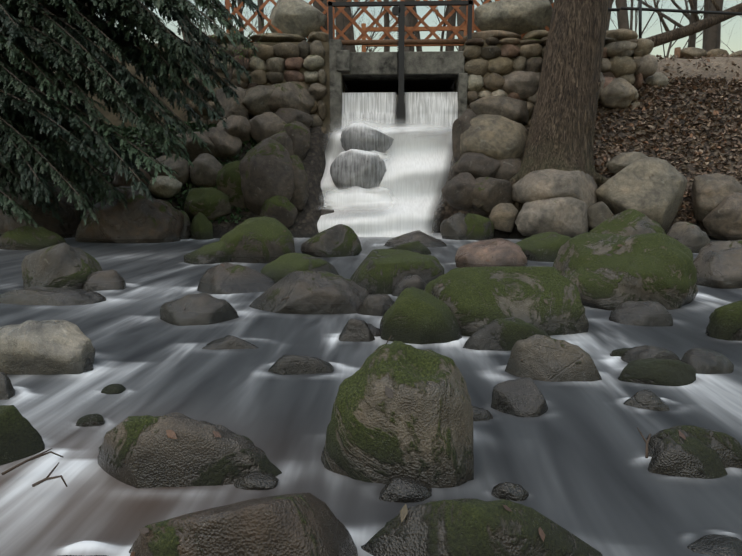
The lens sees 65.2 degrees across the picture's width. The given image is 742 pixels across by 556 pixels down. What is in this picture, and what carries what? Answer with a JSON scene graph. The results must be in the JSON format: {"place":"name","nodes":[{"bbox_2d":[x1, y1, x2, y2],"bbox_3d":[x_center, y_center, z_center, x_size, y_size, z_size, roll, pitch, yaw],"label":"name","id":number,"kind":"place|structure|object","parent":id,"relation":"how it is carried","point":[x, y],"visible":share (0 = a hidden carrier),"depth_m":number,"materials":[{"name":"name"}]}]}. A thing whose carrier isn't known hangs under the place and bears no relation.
{"place":"outdoors","nodes":[
{"label":"outdoors","id":0,"kind":"place"},
{"bbox_2d":[0,233,741,555],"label":"water surface","id":1,"kind":"object","parent":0,"point":[574,460],"visible":0.38,"depth_m":2.23,"materials":[{"name":"liquid"}]},
{"bbox_2d":[0,372,15,399],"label":"stream rock","id":2,"kind":"object","parent":1,"relation":"on","point":[7,390],"visible":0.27,"depth_m":2.41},
{"bbox_2d":[0,405,44,465],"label":"stream rock","id":3,"kind":"object","parent":1,"relation":"on","point":[20,437],"visible":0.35,"depth_m":1.88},
{"bbox_2d":[0,226,65,249],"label":"stream rock","id":4,"kind":"object","parent":1,"relation":"on","point":[29,238],"visible":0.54,"depth_m":8.73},
{"bbox_2d":[0,320,94,374],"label":"stream rock","id":5,"kind":"object","parent":1,"relation":"on","point":[45,347],"visible":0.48,"depth_m":2.70,"materials":[{"name":"stone"}]},
{"bbox_2d":[0,286,105,305],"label":"stream rock","id":6,"kind":"object","parent":1,"relation":"on","point":[49,296],"visible":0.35,"depth_m":4.43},
{"bbox_2d":[21,242,102,289],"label":"stream rock","id":7,"kind":"object","parent":1,"relation":"on","point":[64,265],"visible":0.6,"depth_m":5.09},
{"bbox_2d":[76,413,104,426],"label":"stream rock","id":8,"kind":"object","parent":1,"relation":"on","point":[90,420],"visible":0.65,"depth_m":2.12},
{"bbox_2d":[82,269,126,290],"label":"stream rock","id":9,"kind":"object","parent":1,"relation":"on","point":[111,279],"visible":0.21,"depth_m":5.06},
{"bbox_2d":[97,412,281,487],"bbox_3d":[-0.559,0.661,1.763,0.612,0.519,0.232,0,8,2],"label":"stream rock","id":10,"kind":"object","parent":1,"relation":"on","point":[144,451],"visible":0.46,"depth_m":1.68,"materials":[{"name":"stone"}]},
{"bbox_2d":[160,293,238,325],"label":"stream rock","id":11,"kind":"object","parent":1,"relation":"on","point":[203,309],"visible":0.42,"depth_m":3.81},
{"bbox_2d":[190,212,212,239],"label":"stream rock","id":12,"kind":"object","parent":1,"relation":"on","point":[201,227],"visible":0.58,"depth_m":10.64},
{"bbox_2d":[184,241,231,264],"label":"stream rock","id":13,"kind":"object","parent":1,"relation":"on","point":[215,252],"visible":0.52,"depth_m":7.02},
{"bbox_2d":[202,335,257,349],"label":"stream rock","id":14,"kind":"object","parent":1,"relation":"on","point":[229,342],"visible":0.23,"depth_m":3.16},
{"bbox_2d":[197,262,274,293],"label":"stream rock","id":15,"kind":"object","parent":1,"relation":"on","point":[228,278],"visible":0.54,"depth_m":5.00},
{"bbox_2d":[130,493,357,555],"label":"stream rock","id":16,"kind":"object","parent":1,"relation":"on","point":[302,524],"visible":1,"depth_m":1.20,"materials":[{"name":"stone"}]},
{"bbox_2d":[234,471,278,489],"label":"stream rock","id":17,"kind":"object","parent":1,"relation":"on","point":[256,480],"visible":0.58,"depth_m":1.66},
{"bbox_2d":[220,216,294,262],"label":"stream rock","id":18,"kind":"object","parent":1,"relation":"on","point":[264,239],"visible":0.5,"depth_m":7.08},
{"bbox_2d":[260,253,338,282],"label":"stream rock","id":19,"kind":"object","parent":1,"relation":"on","point":[279,268],"visible":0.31,"depth_m":5.46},
{"bbox_2d":[249,271,368,313],"bbox_3d":[-0.472,0.307,4.317,0.956,0.745,0.505,0,8,2],"label":"stream rock","id":20,"kind":"object","parent":1,"relation":"on","point":[315,292],"visible":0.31,"depth_m":4.11,"materials":[{"name":"stone"}]},
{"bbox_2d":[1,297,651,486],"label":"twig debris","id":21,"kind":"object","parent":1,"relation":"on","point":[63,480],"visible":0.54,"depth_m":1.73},
{"bbox_2d":[301,224,361,257],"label":"stream rock","id":22,"kind":"object","parent":1,"relation":"on","point":[339,240],"visible":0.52,"depth_m":7.73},
{"bbox_2d":[339,318,374,341],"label":"stream rock","id":23,"kind":"object","parent":1,"relation":"on","point":[355,330],"visible":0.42,"depth_m":3.32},
{"bbox_2d":[357,294,394,315],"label":"stream rock","id":24,"kind":"object","parent":1,"relation":"on","point":[375,305],"visible":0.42,"depth_m":4.03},
{"bbox_2d":[317,126,453,236],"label":"cascade","id":25,"kind":"object","parent":1,"relation":"on","point":[414,175],"visible":0.5,"depth_m":11.82,"materials":[{"name":"white liquid"}]},
{"bbox_2d":[330,149,386,190],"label":"boulder","id":26,"kind":"object","parent":25,"relation":"on","point":[355,168],"visible":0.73,"depth_m":11.50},
{"bbox_2d":[318,186,398,212],"bbox_3d":[-0.224,-1.534,11.281,1.858,0.555,0.339,0,8,2],"label":"foam","id":27,"kind":"object","parent":25,"relation":"on","point":[356,197],"visible":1,"depth_m":11.23,"materials":[{"name":"white liquid"}]},
{"bbox_2d":[340,123,393,152],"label":"boulder","id":28,"kind":"object","parent":25,"relation":"on","point":[362,136],"visible":0.75,"depth_m":11.74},
{"bbox_2d":[327,117,451,139],"bbox_3d":[0.512,-3.125,12.123,3.192,0.526,0.176,0,8,2],"label":"waterfall spray","id":29,"kind":"object","parent":25,"relation":"attached to","point":[380,128],"visible":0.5,"depth_m":12.12,"materials":[{"name":"white liquid"}]},
{"bbox_2d":[350,249,443,294],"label":"stream rock","id":30,"kind":"object","parent":1,"relation":"on","point":[386,271],"visible":0.38,"depth_m":4.96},
{"bbox_2d":[321,341,473,487],"bbox_3d":[0.081,0.594,1.871,0.501,0.799,0.431,0,8,2],"label":"stream rock","id":31,"kind":"object","parent":1,"relation":"on","point":[418,426],"visible":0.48,"depth_m":1.70,"materials":[{"name":"stone"}]},
{"bbox_2d":[379,476,431,502],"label":"stream rock","id":32,"kind":"object","parent":1,"relation":"on","point":[404,489],"visible":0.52,"depth_m":1.59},
{"bbox_2d":[391,275,426,296],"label":"stream rock","id":33,"kind":"object","parent":1,"relation":"on","point":[409,281],"visible":0.25,"depth_m":4.75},
{"bbox_2d":[384,230,446,246],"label":"stream rock","id":34,"kind":"object","parent":1,"relation":"on","point":[424,239],"visible":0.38,"depth_m":9.15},
{"bbox_2d":[380,287,461,344],"bbox_3d":[0.294,0.334,3.399,0.496,0.550,0.374,0,8,2],"label":"stream rock","id":35,"kind":"object","parent":1,"relation":"on","point":[413,315],"visible":0.5,"depth_m":3.27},
{"bbox_2d":[465,213,493,240],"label":"stream rock","id":36,"kind":"object","parent":1,"relation":"on","point":[479,228],"visible":0.46,"depth_m":10.45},
{"bbox_2d":[361,498,602,555],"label":"stream rock","id":37,"kind":"object","parent":1,"relation":"on","point":[466,527],"visible":0.96,"depth_m":1.31,"materials":[{"name":"stone"}]},
{"bbox_2d":[455,238,527,267],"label":"stream rock","id":38,"kind":"object","parent":1,"relation":"on","point":[499,252],"visible":0.48,"depth_m":6.40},
{"bbox_2d":[424,266,588,335],"bbox_3d":[0.812,0.400,3.709,1.048,0.963,0.712,0,8,2],"label":"stream rock","id":39,"kind":"object","parent":1,"relation":"on","point":[474,299],"visible":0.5,"depth_m":3.48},
{"bbox_2d":[463,317,550,350],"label":"stream rock","id":40,"kind":"object","parent":1,"relation":"on","point":[503,334],"visible":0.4,"depth_m":3.13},
{"bbox_2d":[491,482,528,500],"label":"stream rock","id":41,"kind":"object","parent":1,"relation":"on","point":[510,491],"visible":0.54,"depth_m":1.61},
{"bbox_2d":[491,378,547,416],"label":"stream rock","id":42,"kind":"object","parent":1,"relation":"on","point":[522,397],"visible":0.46,"depth_m":2.24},
{"bbox_2d":[515,232,570,261],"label":"stream rock","id":43,"kind":"object","parent":1,"relation":"on","point":[543,247],"visible":0.4,"depth_m":7.32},
{"bbox_2d":[505,334,601,381],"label":"stream rock","id":44,"kind":"object","parent":1,"relation":"on","point":[546,358],"visible":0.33,"depth_m":2.63,"materials":[{"name":"stone"}]},
{"bbox_2d":[590,209,665,236],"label":"stream rock","id":45,"kind":"object","parent":1,"relation":"on","point":[634,221],"visible":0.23,"depth_m":8.06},
{"bbox_2d":[609,300,672,325],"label":"stream rock","id":46,"kind":"object","parent":1,"relation":"on","point":[646,313],"visible":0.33,"depth_m":3.74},
{"bbox_2d":[623,389,669,410],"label":"stream rock","id":47,"kind":"object","parent":1,"relation":"on","point":[648,399],"visible":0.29,"depth_m":2.30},
{"bbox_2d":[621,345,680,362],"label":"stream rock","id":48,"kind":"object","parent":1,"relation":"on","point":[639,352],"visible":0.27,"depth_m":2.88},
{"bbox_2d":[618,358,695,385],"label":"stream rock","id":49,"kind":"object","parent":1,"relation":"on","point":[663,372],"visible":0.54,"depth_m":2.61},
{"bbox_2d":[648,435,726,478],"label":"stream rock","id":50,"kind":"object","parent":1,"relation":"on","point":[680,456],"visible":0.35,"depth_m":1.73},
{"bbox_2d":[667,222,709,252],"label":"boulder","id":51,"kind":"object","parent":1,"relation":"on","point":[695,239],"visible":0.27,"depth_m":8.18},
{"bbox_2d":[648,425,741,467],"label":"stream rock","id":52,"kind":"object","parent":1,"relation":"on","point":[727,448],"visible":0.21,"depth_m":1.80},
{"bbox_2d":[681,348,733,373],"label":"stream rock","id":53,"kind":"object","parent":1,"relation":"on","point":[703,361],"visible":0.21,"depth_m":2.75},
{"bbox_2d":[687,534,741,555],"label":"stream rock","id":54,"kind":"object","parent":1,"relation":"on","point":[717,545],"visible":0.98,"depth_m":1.37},
{"bbox_2d":[693,248,741,288],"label":"stream rock","id":55,"kind":"object","parent":1,"relation":"on","point":[722,269],"visible":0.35,"depth_m":5.28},
{"bbox_2d":[699,240,741,252],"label":"stream rock","id":56,"kind":"object","parent":1,"relation":"on","point":[719,245],"visible":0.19,"depth_m":7.34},
{"bbox_2d":[705,300,741,340],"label":"stream rock","id":57,"kind":"object","parent":1,"relation":"on","point":[725,322],"visible":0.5,"depth_m":3.34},
{"bbox_2d":[1,57,741,238],"bbox_3d":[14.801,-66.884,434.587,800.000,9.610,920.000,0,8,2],"label":"ground","id":58,"kind":"structure","parent":0,"point":[304,225],"depth_m":11.92,"materials":[{"name":"soil"}]},
{"bbox_2d":[0,162,81,237],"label":"boulder","id":59,"kind":"object","parent":58,"relation":"on","point":[70,216],"visible":0.15,"depth_m":10.81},
{"bbox_2d":[75,186,183,242],"bbox_3d":[-4.341,-0.781,10.397,1.885,1.722,1.264,4,9,24],"label":"stream rock","id":60,"kind":"object","parent":58,"relation":"on","point":[143,219],"visible":0.62,"depth_m":9.88,"materials":[{"name":"stone"}]},
{"bbox_2d":[0,0,262,227],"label":"conifer branches","id":61,"kind":"object","parent":58,"relation":"on","point":[34,132],"depth_m":8.64,"materials":[{"name":"plant"}]},
{"bbox_2d":[34,119,257,223],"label":"ivy bank","id":62,"kind":"structure","parent":58,"relation":"on","point":[149,142],"depth_m":11.98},
{"bbox_2d":[147,175,182,197],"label":"bank rock","id":63,"kind":"object","parent":58,"relation":"on","point":[164,187],"visible":0.79,"depth_m":11.26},
{"bbox_2d":[150,154,190,183],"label":"bank rock","id":64,"kind":"object","parent":58,"relation":"on","point":[179,166],"visible":0.44,"depth_m":11.44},
{"bbox_2d":[167,131,215,161],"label":"bank rock","id":65,"kind":"object","parent":58,"relation":"on","point":[194,150],"visible":0.29,"depth_m":11.64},
{"bbox_2d":[189,153,222,187],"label":"bank rock","id":66,"kind":"object","parent":58,"relation":"on","point":[206,168],"visible":0.79,"depth_m":11.38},
{"bbox_2d":[184,187,230,220],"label":"bank rock","id":67,"kind":"object","parent":58,"relation":"on","point":[211,203],"visible":0.88,"depth_m":10.89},
{"bbox_2d":[203,126,241,158],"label":"bank rock","id":68,"kind":"object","parent":58,"relation":"on","point":[226,144],"visible":0.6,"depth_m":11.73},
{"bbox_2d":[216,160,245,208],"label":"bank rock","id":69,"kind":"object","parent":58,"relation":"on","point":[228,180],"visible":0.27,"depth_m":11.09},
{"bbox_2d":[216,86,248,120],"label":"bank rock","id":70,"kind":"object","parent":58,"relation":"on","point":[231,106],"visible":0.42,"depth_m":12.10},
{"bbox_2d":[217,115,251,143],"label":"bank rock","id":71,"kind":"object","parent":58,"relation":"on","point":[239,127],"visible":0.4,"depth_m":11.89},
{"bbox_2d":[242,85,273,117],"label":"bank rock","id":72,"kind":"object","parent":58,"relation":"on","point":[255,101],"visible":0.31,"depth_m":12.10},
{"bbox_2d":[239,138,294,214],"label":"bank rock","id":73,"kind":"object","parent":58,"relation":"on","point":[266,170],"visible":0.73,"depth_m":10.84,"materials":[{"name":"stone"}]},
{"bbox_2d":[249,112,286,142],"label":"bank rock","id":74,"kind":"object","parent":58,"relation":"on","point":[264,125],"visible":0.69,"depth_m":11.82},
{"bbox_2d":[260,195,297,227],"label":"bank rock","id":75,"kind":"object","parent":58,"relation":"on","point":[282,210],"visible":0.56,"depth_m":10.79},
{"bbox_2d":[275,108,312,127],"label":"bank rock","id":76,"kind":"object","parent":58,"relation":"on","point":[287,115],"visible":0.58,"depth_m":12.02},
{"bbox_2d":[283,121,310,159],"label":"bank rock","id":77,"kind":"object","parent":58,"relation":"on","point":[298,133],"visible":0.62,"depth_m":11.65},
{"bbox_2d":[290,155,308,210],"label":"bank rock","id":78,"kind":"object","parent":58,"relation":"on","point":[299,199],"visible":0.56,"depth_m":11.05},
{"bbox_2d":[268,355,333,374],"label":"stream rock","id":79,"kind":"object","parent":58,"relation":"on","point":[290,364],"visible":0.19,"depth_m":2.73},
{"bbox_2d":[87,36,643,140],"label":"mortar wall","id":80,"kind":"structure","parent":58,"relation":"on","point":[112,118],"depth_m":12.61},
{"bbox_2d":[194,8,269,91],"bbox_3d":[-3.031,-4.721,11.958,1.816,1.912,0.965,-5,10,-32],"label":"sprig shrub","id":81,"kind":"object","parent":80,"relation":"hanging from","point":[231,72],"depth_m":12.09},
{"bbox_2d":[269,81,314,113],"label":"bank rock","id":82,"kind":"object","parent":80,"relation":"on","point":[294,95],"visible":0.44,"depth_m":12.16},
{"bbox_2d":[269,0,326,37],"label":"boulder","id":83,"kind":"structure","parent":80,"relation":"on","point":[303,18],"depth_m":12.38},
{"bbox_2d":[225,0,553,41],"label":"lattice fence","id":84,"kind":"object","parent":80,"relation":"on","point":[228,5],"visible":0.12,"depth_m":12.51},
{"bbox_2d":[341,39,465,44],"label":"bridge beam","id":85,"kind":"structure","parent":84,"relation":"attached to","point":[409,42],"depth_m":12.53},
{"bbox_2d":[327,0,473,130],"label":"sluice frame","id":86,"kind":"object","parent":80,"relation":"attached to","point":[399,11],"visible":0.98,"depth_m":12.13,"materials":[{"name":"black metal"}]},
{"bbox_2d":[342,92,396,130],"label":"waterfall","id":87,"kind":"structure","parent":86,"relation":"attached to","point":[378,110],"depth_m":12.47,"materials":[{"name":"white liquid"}]},
{"bbox_2d":[208,30,612,42],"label":"wall caps","id":88,"kind":"object","parent":80,"relation":"on","point":[324,36],"depth_m":12.30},
{"bbox_2d":[474,0,552,34],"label":"boulder","id":89,"kind":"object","parent":80,"relation":"on","point":[520,17],"depth_m":12.16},
{"bbox_2d":[329,39,467,143],"bbox_3d":[0.605,-3.617,13.132,2.918,3.048,1.720,0,8,2],"label":"weir concrete","id":90,"kind":"object","parent":58,"relation":"on","point":[346,65],"visible":0.5,"depth_m":12.30,"materials":[{"name":"concrete"}]},
{"bbox_2d":[404,92,457,130],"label":"waterfall","id":91,"kind":"structure","parent":90,"relation":"attached to","point":[438,105],"depth_m":12.42,"materials":[{"name":"white liquid"}]},
{"bbox_2d":[344,80,454,153],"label":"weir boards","id":92,"kind":"object","parent":58,"relation":"on","point":[410,86],"visible":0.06,"depth_m":13.77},
{"bbox_2d":[93,144,732,555],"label":"fallen leaves","id":93,"kind":"object","parent":58,"relation":"on","point":[403,510],"visible":0.96,"depth_m":1.67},
{"bbox_2d":[86,0,741,57],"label":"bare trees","id":94,"kind":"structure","parent":58,"relation":"on","point":[711,37],"depth_m":21.66,"materials":[{"name":"brown plant"}]},
{"bbox_2d":[361,23,475,51],"bbox_3d":[2.362,-6.109,14.741,5.207,0.708,0.110,0,8,2],"label":"bridge railing","id":95,"kind":"object","parent":58,"relation":"on","point":[378,29],"visible":0.15,"depth_m":14.74,"materials":[{"name":"brown wood"}]},
{"bbox_2d":[440,212,467,239],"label":"stream rock","id":96,"kind":"object","parent":58,"relation":"on","point":[453,227],"visible":0.44,"depth_m":10.49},
{"bbox_2d":[441,172,475,210],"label":"bank rock","id":97,"kind":"object","parent":58,"relation":"on","point":[457,190],"visible":0.79,"depth_m":10.91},
{"bbox_2d":[452,109,476,161],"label":"bank rock","id":98,"kind":"object","parent":58,"relation":"on","point":[461,124],"visible":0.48,"depth_m":11.60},
{"bbox_2d":[452,152,500,178],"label":"bank rock","id":99,"kind":"object","parent":58,"relation":"on","point":[476,165],"visible":0.52,"depth_m":11.11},
{"bbox_2d":[471,177,513,215],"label":"bank rock","id":100,"kind":"object","parent":58,"relation":"on","point":[490,193],"visible":0.79,"depth_m":10.82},
{"bbox_2d":[460,114,527,159],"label":"bank rock","id":101,"kind":"object","parent":58,"relation":"on","point":[494,136],"visible":0.62,"depth_m":11.23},
{"bbox_2d":[469,96,529,123],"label":"bank rock","id":102,"kind":"object","parent":58,"relation":"on","point":[515,110],"visible":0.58,"depth_m":11.96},
{"bbox_2d":[489,203,518,231],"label":"bank rock","id":103,"kind":"object","parent":58,"relation":"on","point":[502,216],"visible":0.9,"depth_m":10.58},
{"bbox_2d":[495,158,520,180],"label":"bank rock","id":104,"kind":"object","parent":58,"relation":"on","point":[508,170],"visible":0.33,"depth_m":11.12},
{"bbox_2d":[501,70,540,100],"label":"bank rock","id":105,"kind":"object","parent":58,"relation":"on","point":[524,84],"visible":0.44,"depth_m":12.15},
{"bbox_2d":[477,0,608,213],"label":"tree trunk","id":106,"kind":"object","parent":58,"relation":"on","point":[561,132],"visible":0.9,"depth_m":10.76,"materials":[{"name":"brown plant"}]},
{"bbox_2d":[515,197,588,237],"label":"bank rock","id":107,"kind":"object","parent":58,"relation":"on","point":[566,216],"visible":0.75,"depth_m":10.33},
{"bbox_2d":[512,169,597,206],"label":"bank rock","id":108,"kind":"object","parent":58,"relation":"on","point":[545,184],"visible":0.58,"depth_m":10.50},
{"bbox_2d":[587,201,613,228],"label":"bank rock","id":109,"kind":"object","parent":58,"relation":"on","point":[600,212],"visible":0.62,"depth_m":10.51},
{"bbox_2d":[552,232,697,309],"bbox_3d":[1.997,0.174,4.659,1.172,1.089,0.988,0,8,2],"label":"stream rock","id":110,"kind":"object","parent":58,"relation":"on","point":[660,268],"visible":0.56,"depth_m":4.28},
{"bbox_2d":[605,152,647,173],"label":"bank rock","id":111,"kind":"object","parent":58,"relation":"on","point":[617,163],"visible":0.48,"depth_m":11.18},
{"bbox_2d":[595,157,686,230],"bbox_3d":[5.019,-1.533,10.880,1.485,1.431,1.533,6,10,37],"label":"bank rock","id":112,"kind":"object","parent":58,"relation":"on","point":[657,197],"visible":0.92,"depth_m":10.35,"materials":[{"name":"stone"}]},
{"bbox_2d":[593,75,741,223],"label":"leaf litter","id":113,"kind":"structure","parent":58,"relation":"on","point":[605,170],"depth_m":11.93,"materials":[{"name":"brown plant"}]},
{"bbox_2d":[598,78,637,108],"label":"bank rock","id":114,"kind":"object","parent":113,"relation":"on","point":[618,93],"visible":0.83,"depth_m":11.97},
{"bbox_2d":[654,53,741,79],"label":"dirt path","id":115,"kind":"structure","parent":113,"relation":"on","point":[676,56],"depth_m":12.92,"materials":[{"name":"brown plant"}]},
{"bbox_2d":[608,0,741,38],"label":"black handrail","id":116,"kind":"object","parent":58,"relation":"on","point":[640,9],"visible":0.54,"depth_m":13.96,"materials":[{"name":"black metal"}]},
{"bbox_2d":[645,0,741,46],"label":"tree right edge and leaning trunk","id":117,"kind":"object","parent":58,"relation":"on","point":[697,26],"visible":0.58,"depth_m":14.80,"materials":[{"name":"brown plant"}]},
{"bbox_2d":[680,47,741,58],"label":"path kerb stones","id":118,"kind":"object","parent":58,"relation":"on","point":[691,52],"visible":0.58,"depth_m":13.59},
{"bbox_2d":[691,173,741,221],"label":"bank rock","id":119,"kind":"object","parent":58,"relation":"on","point":[710,192],"visible":0.6,"depth_m":10.60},
{"bbox_2d":[702,192,741,240],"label":"bank rock","id":120,"kind":"object","parent":58,"relation":"on","point":[722,220],"visible":0.79,"depth_m":10.27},
{"bbox_2d":[23,0,741,59],"label":"sky","id":121,"kind":"structure","parent":0,"point":[734,43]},
{"bbox_2d":[603,29,657,87],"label":"stone wall","id":122,"kind":"structure","parent":0,"point":[624,65],"depth_m":11.98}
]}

